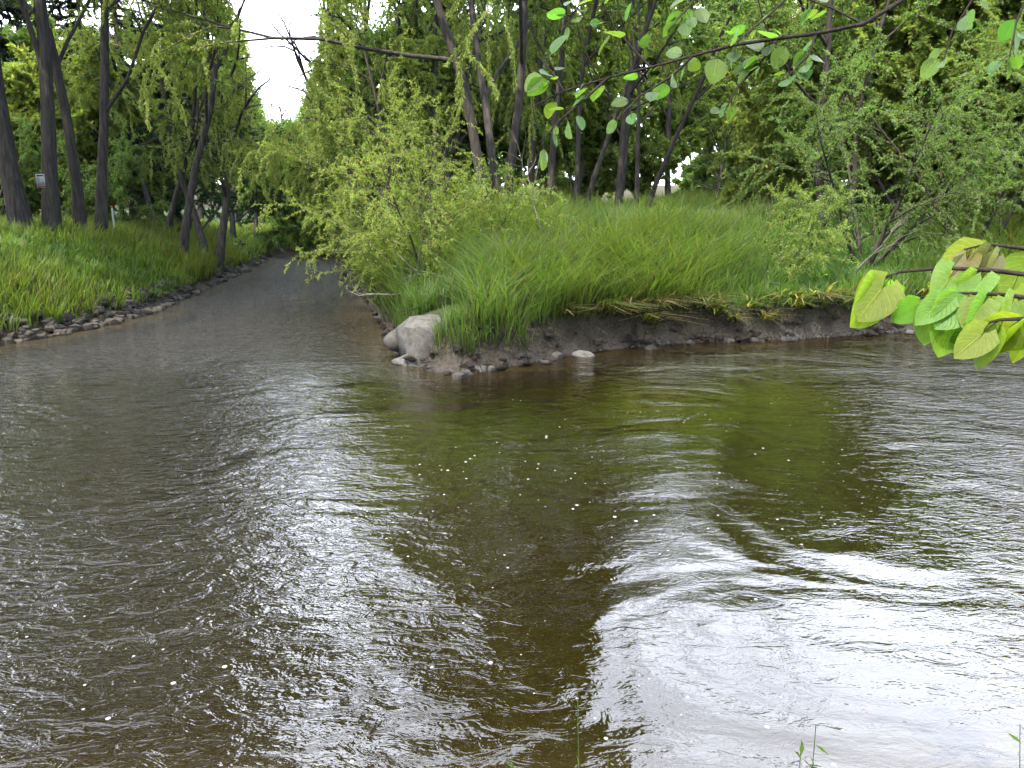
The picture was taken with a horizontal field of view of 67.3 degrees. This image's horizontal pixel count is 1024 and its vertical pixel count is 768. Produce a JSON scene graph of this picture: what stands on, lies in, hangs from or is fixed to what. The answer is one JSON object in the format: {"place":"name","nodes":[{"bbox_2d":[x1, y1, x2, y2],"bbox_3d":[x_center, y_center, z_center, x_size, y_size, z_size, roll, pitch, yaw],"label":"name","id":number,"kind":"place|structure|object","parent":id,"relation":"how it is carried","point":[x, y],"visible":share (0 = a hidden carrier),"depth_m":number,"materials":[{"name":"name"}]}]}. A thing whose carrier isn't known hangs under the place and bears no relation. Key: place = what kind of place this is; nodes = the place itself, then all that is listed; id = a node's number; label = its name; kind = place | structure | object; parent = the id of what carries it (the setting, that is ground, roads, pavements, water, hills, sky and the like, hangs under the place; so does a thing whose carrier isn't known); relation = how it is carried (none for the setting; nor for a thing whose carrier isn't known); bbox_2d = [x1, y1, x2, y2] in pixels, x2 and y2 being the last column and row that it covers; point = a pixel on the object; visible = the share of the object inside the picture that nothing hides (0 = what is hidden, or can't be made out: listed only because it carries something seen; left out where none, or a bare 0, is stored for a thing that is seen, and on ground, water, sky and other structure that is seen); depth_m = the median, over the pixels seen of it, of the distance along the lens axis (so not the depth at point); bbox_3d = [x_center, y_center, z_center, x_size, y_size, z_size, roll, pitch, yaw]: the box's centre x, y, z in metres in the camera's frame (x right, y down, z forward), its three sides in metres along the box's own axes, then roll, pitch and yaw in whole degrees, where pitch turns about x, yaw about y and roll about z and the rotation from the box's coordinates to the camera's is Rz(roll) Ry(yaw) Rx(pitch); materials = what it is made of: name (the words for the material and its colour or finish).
{"place":"outdoors","nodes":[
{"label":"outdoors","id":0,"kind":"place"},
{"bbox_2d":[0,0,846,184],"bbox_3d":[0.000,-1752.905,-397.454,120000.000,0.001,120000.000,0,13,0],"label":"sky","id":1,"kind":"structure","parent":0,"point":[285,67],"depth_m":8432.99,"materials":[{"name":"white"}]},
{"bbox_2d":[0,208,921,371],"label":"terrain","id":2,"kind":"structure","parent":0,"point":[614,330],"depth_m":15.32,"materials":[{"name":"brown soil"}]},
{"bbox_2d":[0,0,15,64],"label":"spruce tree","id":3,"kind":"object","parent":2,"relation":"on","point":[1,20],"visible":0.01,"depth_m":32.91,"materials":[{"name":"green plant"}]},
{"bbox_2d":[0,57,35,228],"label":"tree trunk","id":4,"kind":"object","parent":2,"relation":"on","point":[17,206],"visible":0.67,"depth_m":21.13,"materials":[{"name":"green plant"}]},
{"bbox_2d":[0,0,35,189],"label":"spruce tree","id":5,"kind":"object","parent":2,"relation":"on","point":[12,10],"visible":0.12,"depth_m":32.56,"materials":[{"name":"green plant"}]},
{"bbox_2d":[0,59,56,219],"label":"tree","id":6,"kind":"object","parent":2,"relation":"on","point":[25,109],"visible":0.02,"depth_m":29.28,"materials":[{"name":"green plant"}]},
{"bbox_2d":[0,114,68,216],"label":"bush","id":7,"kind":"object","parent":2,"relation":"on","point":[25,158],"visible":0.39,"depth_m":27.00,"materials":[{"name":"green plant"}]},
{"bbox_2d":[17,0,99,233],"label":"tree","id":8,"kind":"object","parent":2,"relation":"on","point":[51,213],"visible":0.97,"depth_m":21.24,"materials":[{"name":"brown plant"}]},
{"bbox_2d":[35,173,45,187],"bbox_3d":[-13.195,-5.694,21.559,0.272,0.402,0.071,0,13,0],"label":"sign on trunk","id":9,"kind":"object","parent":8,"relation":"attached to","point":[40,180],"visible":1,"depth_m":21.52,"materials":[{"name":"paint"}]},
{"bbox_2d":[0,15,129,64],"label":"round tree","id":10,"kind":"object","parent":2,"relation":"on","point":[9,34],"visible":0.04,"depth_m":41.42,"materials":[{"name":"green plant"}]},
{"bbox_2d":[2,0,134,212],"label":"round tree","id":11,"kind":"object","parent":2,"relation":"on","point":[6,26],"visible":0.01,"depth_m":44.65,"materials":[{"name":"green plant"}]},
{"bbox_2d":[7,0,167,212],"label":"spruce tree","id":12,"kind":"object","parent":2,"relation":"on","point":[58,16],"visible":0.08,"depth_m":37.06,"materials":[{"name":"green plant"}]},
{"bbox_2d":[0,32,203,216],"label":"tree","id":13,"kind":"object","parent":2,"relation":"on","point":[22,78],"visible":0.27,"depth_m":28.32,"materials":[{"name":"green plant"}]},
{"bbox_2d":[36,110,171,231],"bbox_3d":[-13.474,-7.026,26.498,4.026,4.211,4.274,6,14,26],"label":"bush","id":14,"kind":"object","parent":2,"relation":"on","point":[120,174],"visible":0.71,"depth_m":25.78,"materials":[{"name":"green plant"}]},
{"bbox_2d":[111,206,114,226],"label":"stake","id":15,"kind":"structure","parent":2,"relation":"on","point":[113,216],"depth_m":24.90,"materials":[{"name":"paint"}]},
{"bbox_2d":[22,0,226,228],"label":"tree","id":16,"kind":"object","parent":2,"relation":"on","point":[78,205],"visible":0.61,"depth_m":22.58,"materials":[{"name":"brown plant"}]},
{"bbox_2d":[24,0,229,222],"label":"spruce tree","id":17,"kind":"object","parent":2,"relation":"on","point":[95,134],"visible":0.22,"depth_m":30.65,"materials":[{"name":"green plant"}]},
{"bbox_2d":[0,240,269,344],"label":"stones","id":18,"kind":"object","parent":2,"relation":"on","point":[102,315],"visible":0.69,"depth_m":18.12,"materials":[{"name":"grey stone"}]},
{"bbox_2d":[19,4,251,217],"bbox_3d":[-16.735,-11.960,35.371,10.348,10.284,9.776,0,13,0],"label":"tree","id":19,"kind":"object","parent":2,"relation":"on","point":[26,40],"visible":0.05,"depth_m":33.92,"materials":[{"name":"green plant"}]},
{"bbox_2d":[26,0,316,229],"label":"willow tree","id":20,"kind":"object","parent":2,"relation":"on","point":[123,99],"visible":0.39,"depth_m":28.23,"materials":[{"name":"green plant"}]},
{"bbox_2d":[94,0,252,235],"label":"tree","id":21,"kind":"object","parent":2,"relation":"on","point":[101,201],"visible":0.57,"depth_m":23.06,"materials":[{"name":"brown plant"}]},
{"bbox_2d":[80,0,316,271],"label":"willow tree","id":22,"kind":"object","parent":2,"relation":"on","point":[224,117],"visible":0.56,"depth_m":27.67,"materials":[{"name":"green plant"}]},
{"bbox_2d":[116,105,284,229],"bbox_3d":[-13.497,-8.614,32.317,7.693,5.471,4.669,-6,14,-26],"label":"bush","id":23,"kind":"object","parent":2,"relation":"on","point":[205,201],"visible":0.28,"depth_m":32.29,"materials":[{"name":"green plant"}]},
{"bbox_2d":[155,0,263,218],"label":"tree","id":24,"kind":"object","parent":2,"relation":"on","point":[200,213],"depth_m":64.15,"materials":[{"name":"green plant"}]},
{"bbox_2d":[178,0,261,258],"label":"willow tree","id":25,"kind":"object","parent":2,"relation":"on","point":[216,13],"visible":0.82,"depth_m":25.54,"materials":[{"name":"brown plant"}]},
{"bbox_2d":[155,17,298,222],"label":"tree","id":26,"kind":"object","parent":2,"relation":"on","point":[237,213],"depth_m":56.22,"materials":[{"name":"green plant"}]},
{"bbox_2d":[170,36,293,241],"bbox_3d":[-14.141,-11.410,37.566,6.914,9.485,7.408,0,13,0],"label":"round tree","id":27,"kind":"object","parent":2,"relation":"on","point":[278,199],"visible":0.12,"depth_m":38.03,"materials":[{"name":"green plant"}]},
{"bbox_2d":[223,32,273,219],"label":"tree","id":28,"kind":"object","parent":2,"relation":"on","point":[259,90],"visible":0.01,"depth_m":60.52,"materials":[{"name":"green plant"}]},
{"bbox_2d":[207,56,303,237],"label":"round tree","id":29,"kind":"object","parent":2,"relation":"on","point":[251,212],"visible":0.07,"depth_m":43.90,"materials":[{"name":"green plant"}]},
{"bbox_2d":[261,72,278,119],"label":"tree","id":30,"kind":"object","parent":2,"relation":"on","point":[270,114],"depth_m":86.29,"materials":[{"name":"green plant"}]},
{"bbox_2d":[239,103,309,224],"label":"tree","id":31,"kind":"object","parent":2,"relation":"on","point":[268,220],"visible":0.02,"depth_m":52.62,"materials":[{"name":"green plant"}]},
{"bbox_2d":[262,81,309,123],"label":"tree","id":32,"kind":"object","parent":2,"relation":"on","point":[264,113],"depth_m":69.47,"materials":[{"name":"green plant"}]},
{"bbox_2d":[240,99,405,256],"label":"tree","id":33,"kind":"object","parent":2,"relation":"on","point":[290,225],"visible":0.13,"depth_m":43.35,"materials":[{"name":"green plant"}]},
{"bbox_2d":[184,0,486,215],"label":"tall tree","id":34,"kind":"object","parent":2,"relation":"on","point":[360,69],"visible":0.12,"depth_m":28.01,"materials":[{"name":"green plant"}]},
{"bbox_2d":[242,77,461,283],"bbox_3d":[-4.908,-5.737,23.565,6.914,7.136,6.920,0,13,0],"label":"bush","id":35,"kind":"object","parent":2,"relation":"on","point":[321,125],"visible":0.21,"depth_m":23.05,"materials":[{"name":"green plant"}]},
{"bbox_2d":[238,0,470,229],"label":"willow tree","id":36,"kind":"object","parent":2,"relation":"on","point":[292,43],"visible":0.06,"depth_m":33.03,"materials":[{"name":"green plant"}]},
{"bbox_2d":[252,40,484,259],"bbox_3d":[-3.268,-5.251,18.765,5.348,5.844,4.733,0,13,0],"label":"bush","id":37,"kind":"object","parent":2,"relation":"on","point":[391,146],"visible":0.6,"depth_m":18.15,"materials":[{"name":"green plant"}]},
{"bbox_2d":[312,1,441,216],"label":"tall tree","id":38,"kind":"object","parent":2,"relation":"on","point":[362,32],"visible":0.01,"depth_m":34.96,"materials":[{"name":"green plant"}]},
{"bbox_2d":[222,0,532,265],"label":"willow tree","id":39,"kind":"object","parent":2,"relation":"on","point":[318,147],"visible":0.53,"depth_m":22.37,"materials":[{"name":"green plant"}]},
{"bbox_2d":[254,92,503,303],"bbox_3d":[-2.598,-3.896,16.228,4.647,4.390,4.858,-10,16,-39],"label":"bush","id":40,"kind":"object","parent":2,"relation":"on","point":[402,224],"visible":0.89,"depth_m":16.44,"materials":[{"name":"green plant"}]},
{"bbox_2d":[100,0,730,220],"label":"willow tree","id":41,"kind":"object","parent":2,"relation":"on","point":[456,59],"visible":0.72,"depth_m":18.90,"materials":[{"name":"green plant"}]},
{"bbox_2d":[395,314,442,366],"bbox_3d":[-1.302,-0.656,13.496,1.356,1.131,1.179,-10,16,-36],"label":"boulder","id":42,"kind":"object","parent":2,"relation":"on","point":[414,340],"visible":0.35,"depth_m":13.09,"materials":[{"name":"grey stone"}]},
{"bbox_2d":[285,0,569,212],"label":"willow tree","id":43,"kind":"object","parent":2,"relation":"on","point":[415,17],"visible":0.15,"depth_m":27.70,"materials":[{"name":"green plant"}]},
{"bbox_2d":[320,0,549,209],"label":"tree","id":44,"kind":"object","parent":2,"relation":"on","point":[499,129],"visible":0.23,"depth_m":29.97,"materials":[{"name":"green plant"}]},
{"bbox_2d":[379,1,500,194],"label":"tree","id":45,"kind":"object","parent":2,"relation":"on","point":[454,33],"depth_m":53.72,"materials":[{"name":"green plant"}]},
{"bbox_2d":[369,158,584,262],"bbox_3d":[-0.699,-3.521,16.902,3.691,2.875,4.193,11,17,41],"label":"bush","id":46,"kind":"object","parent":2,"relation":"on","point":[525,190],"visible":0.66,"depth_m":16.79,"materials":[{"name":"green plant"}]},
{"bbox_2d":[383,330,594,365],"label":"rocks","id":47,"kind":"object","parent":2,"relation":"on","point":[390,341],"visible":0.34,"depth_m":13.67,"materials":[{"name":"grey stone"}]},
{"bbox_2d":[0,167,1023,356],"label":"bank grass","id":48,"kind":"structure","parent":2,"relation":"on","point":[671,243],"depth_m":16.84,"materials":[{"name":"green plant"}]},
{"bbox_2d":[463,0,568,198],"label":"tall tree","id":49,"kind":"object","parent":2,"relation":"on","point":[537,99],"visible":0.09,"depth_m":29.15,"materials":[{"name":"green plant"}]},
{"bbox_2d":[473,0,567,207],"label":"alder tree","id":50,"kind":"object","parent":2,"relation":"on","point":[552,153],"visible":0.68,"depth_m":21.43,"materials":[{"name":"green plant"}]},
{"bbox_2d":[467,0,600,198],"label":"tree","id":51,"kind":"object","parent":2,"relation":"on","point":[506,7],"visible":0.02,"depth_m":47.17,"materials":[{"name":"green plant"}]},
{"bbox_2d":[505,0,618,172],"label":"tree","id":52,"kind":"object","parent":2,"relation":"on","point":[598,60],"depth_m":59.08,"materials":[{"name":"green plant"}]},
{"bbox_2d":[481,0,683,202],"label":"tree","id":53,"kind":"object","parent":2,"relation":"on","point":[593,134],"visible":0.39,"depth_m":33.29,"materials":[{"name":"green plant"}]},
{"bbox_2d":[536,0,707,198],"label":"tall tree","id":54,"kind":"object","parent":2,"relation":"on","point":[661,69],"visible":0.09,"depth_m":35.92,"materials":[{"name":"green plant"}]},
{"bbox_2d":[342,273,906,374],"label":"soil clods","id":55,"kind":"object","parent":2,"relation":"on","point":[499,364],"visible":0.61,"depth_m":14.93,"materials":[{"name":"brown soil"}]},
{"bbox_2d":[345,271,906,378],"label":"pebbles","id":56,"kind":"object","parent":2,"relation":"on","point":[891,324],"visible":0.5,"depth_m":14.17,"materials":[{"name":"grey stone"}]},
{"bbox_2d":[343,281,914,379],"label":"stones","id":57,"kind":"object","parent":2,"relation":"on","point":[462,374],"visible":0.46,"depth_m":14.91,"materials":[{"name":"grey stone"}]},
{"bbox_2d":[502,0,759,207],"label":"alder tree","id":58,"kind":"object","parent":2,"relation":"on","point":[586,46],"visible":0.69,"depth_m":22.09,"materials":[{"name":"brown plant"}]},
{"bbox_2d":[468,0,809,203],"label":"tall tree","id":59,"kind":"object","parent":2,"relation":"on","point":[695,77],"visible":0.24,"depth_m":30.61,"materials":[{"name":"green plant"}]},
{"bbox_2d":[348,128,939,317],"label":"dead branches","id":60,"kind":"object","parent":2,"relation":"on","point":[868,258],"visible":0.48,"depth_m":16.75,"materials":[{"name":"brown wood"}]},
{"bbox_2d":[546,0,759,202],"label":"tree","id":61,"kind":"object","parent":2,"relation":"on","point":[692,143],"visible":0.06,"depth_m":42.37,"materials":[{"name":"green plant"}]},
{"bbox_2d":[614,0,741,206],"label":"alder tree","id":62,"kind":"object","parent":2,"relation":"on","point":[622,143],"visible":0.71,"depth_m":22.73,"materials":[{"name":"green plant"}]},
{"bbox_2d":[617,1,745,194],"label":"tree","id":63,"kind":"object","parent":2,"relation":"on","point":[682,182],"visible":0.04,"depth_m":60.44,"materials":[{"name":"green plant"}]},
{"bbox_2d":[640,0,768,194],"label":"tree","id":64,"kind":"object","parent":2,"relation":"on","point":[699,172],"visible":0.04,"depth_m":50.75,"materials":[{"name":"green plant"}]},
{"bbox_2d":[653,82,769,196],"bbox_3d":[8.986,-10.098,32.193,5.627,6.284,4.108,-8,15,-31],"label":"tree","id":65,"kind":"object","parent":2,"relation":"on","point":[708,156],"visible":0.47,"depth_m":31.96,"materials":[{"name":"green plant"}]},
{"bbox_2d":[603,0,836,211],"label":"alder tree","id":66,"kind":"object","parent":2,"relation":"on","point":[707,47],"visible":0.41,"depth_m":24.18,"materials":[{"name":"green plant"}]},
{"bbox_2d":[554,281,929,325],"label":"dry tussock grass","id":67,"kind":"structure","parent":2,"relation":"on","point":[797,303],"depth_m":15.28,"materials":[{"name":"green plant"}]},
{"bbox_2d":[689,0,794,198],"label":"tree","id":68,"kind":"object","parent":2,"relation":"on","point":[730,150],"visible":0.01,"depth_m":53.95,"materials":[{"name":"green plant"}]},
{"bbox_2d":[645,5,848,195],"bbox_3d":[12.087,-13.232,35.911,11.978,10.435,8.822,0,13,0],"label":"tree","id":69,"kind":"object","parent":2,"relation":"on","point":[716,94],"visible":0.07,"depth_m":36.03,"materials":[{"name":"green plant"}]},
{"bbox_2d":[506,689,1023,767],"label":"grass","id":70,"kind":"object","parent":2,"relation":"on","point":[801,748],"visible":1,"depth_m":2.27,"materials":[{"name":"green plant"}]},
{"bbox_2d":[706,0,896,227],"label":"alder tree","id":71,"kind":"object","parent":2,"relation":"on","point":[827,42],"visible":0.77,"depth_m":19.81,"materials":[{"name":"green plant"}]},
{"bbox_2d":[743,174,867,290],"bbox_3d":[6.351,-3.238,16.771,2.072,2.712,3.222,0,13,0],"label":"willow bush","id":72,"kind":"object","parent":2,"relation":"on","point":[815,256],"visible":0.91,"depth_m":16.24,"materials":[{"name":"green plant"}]},
{"bbox_2d":[701,0,978,209],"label":"tree","id":73,"kind":"object","parent":2,"relation":"on","point":[748,120],"visible":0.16,"depth_m":26.14,"materials":[{"name":"green plant"}]},
{"bbox_2d":[711,31,1023,279],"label":"willow bush","id":74,"kind":"object","parent":2,"relation":"on","point":[951,187],"visible":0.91,"depth_m":17.04,"materials":[{"name":"green plant"}]},
{"bbox_2d":[758,0,990,225],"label":"alder tree","id":75,"kind":"object","parent":2,"relation":"on","point":[789,124],"visible":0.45,"depth_m":21.04,"materials":[{"name":"green plant"}]},
{"bbox_2d":[750,0,1023,224],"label":"tree","id":76,"kind":"object","parent":2,"relation":"on","point":[897,76],"visible":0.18,"depth_m":23.12,"materials":[{"name":"green plant"}]},
{"bbox_2d":[752,10,1023,243],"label":"willow bush","id":77,"kind":"object","parent":2,"relation":"on","point":[927,160],"visible":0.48,"depth_m":19.62,"materials":[{"name":"green plant"}]},
{"bbox_2d":[784,0,1023,227],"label":"willow bush","id":78,"kind":"object","parent":2,"relation":"on","point":[966,79],"visible":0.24,"depth_m":21.48,"materials":[{"name":"green plant"}]},
{"bbox_2d":[839,0,1023,226],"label":"tree","id":79,"kind":"object","parent":2,"relation":"on","point":[949,68],"visible":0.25,"depth_m":21.71,"materials":[{"name":"green plant"}]},
{"bbox_2d":[855,0,1023,219],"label":"tree","id":80,"kind":"object","parent":2,"relation":"on","point":[1004,8],"visible":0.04,"depth_m":22.89,"materials":[{"name":"green plant"}]},
{"bbox_2d":[904,0,1023,208],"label":"tree","id":81,"kind":"object","parent":2,"relation":"on","point":[943,3],"visible":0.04,"depth_m":21.63,"materials":[{"name":"green plant"}]},
{"bbox_2d":[115,185,844,207],"label":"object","id":82,"kind":"structure","parent":0,"point":[659,188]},
{"bbox_2d":[0,252,1023,767],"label":"river water","id":83,"kind":"structure","parent":0,"point":[268,514],"depth_m":6.01,"materials":[{"name":"brown liquid"}]},
{"bbox_2d":[524,0,1023,170],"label":"branch","id":84,"kind":"object","parent":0,"point":[536,83],"visible":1,"depth_m":2.66,"materials":[{"name":"green plant"}]},
{"bbox_2d":[850,237,1023,368],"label":"leafy branch","id":85,"kind":"object","parent":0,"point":[970,305],"visible":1,"depth_m":2.36,"materials":[{"name":"green plant"}]}
]}

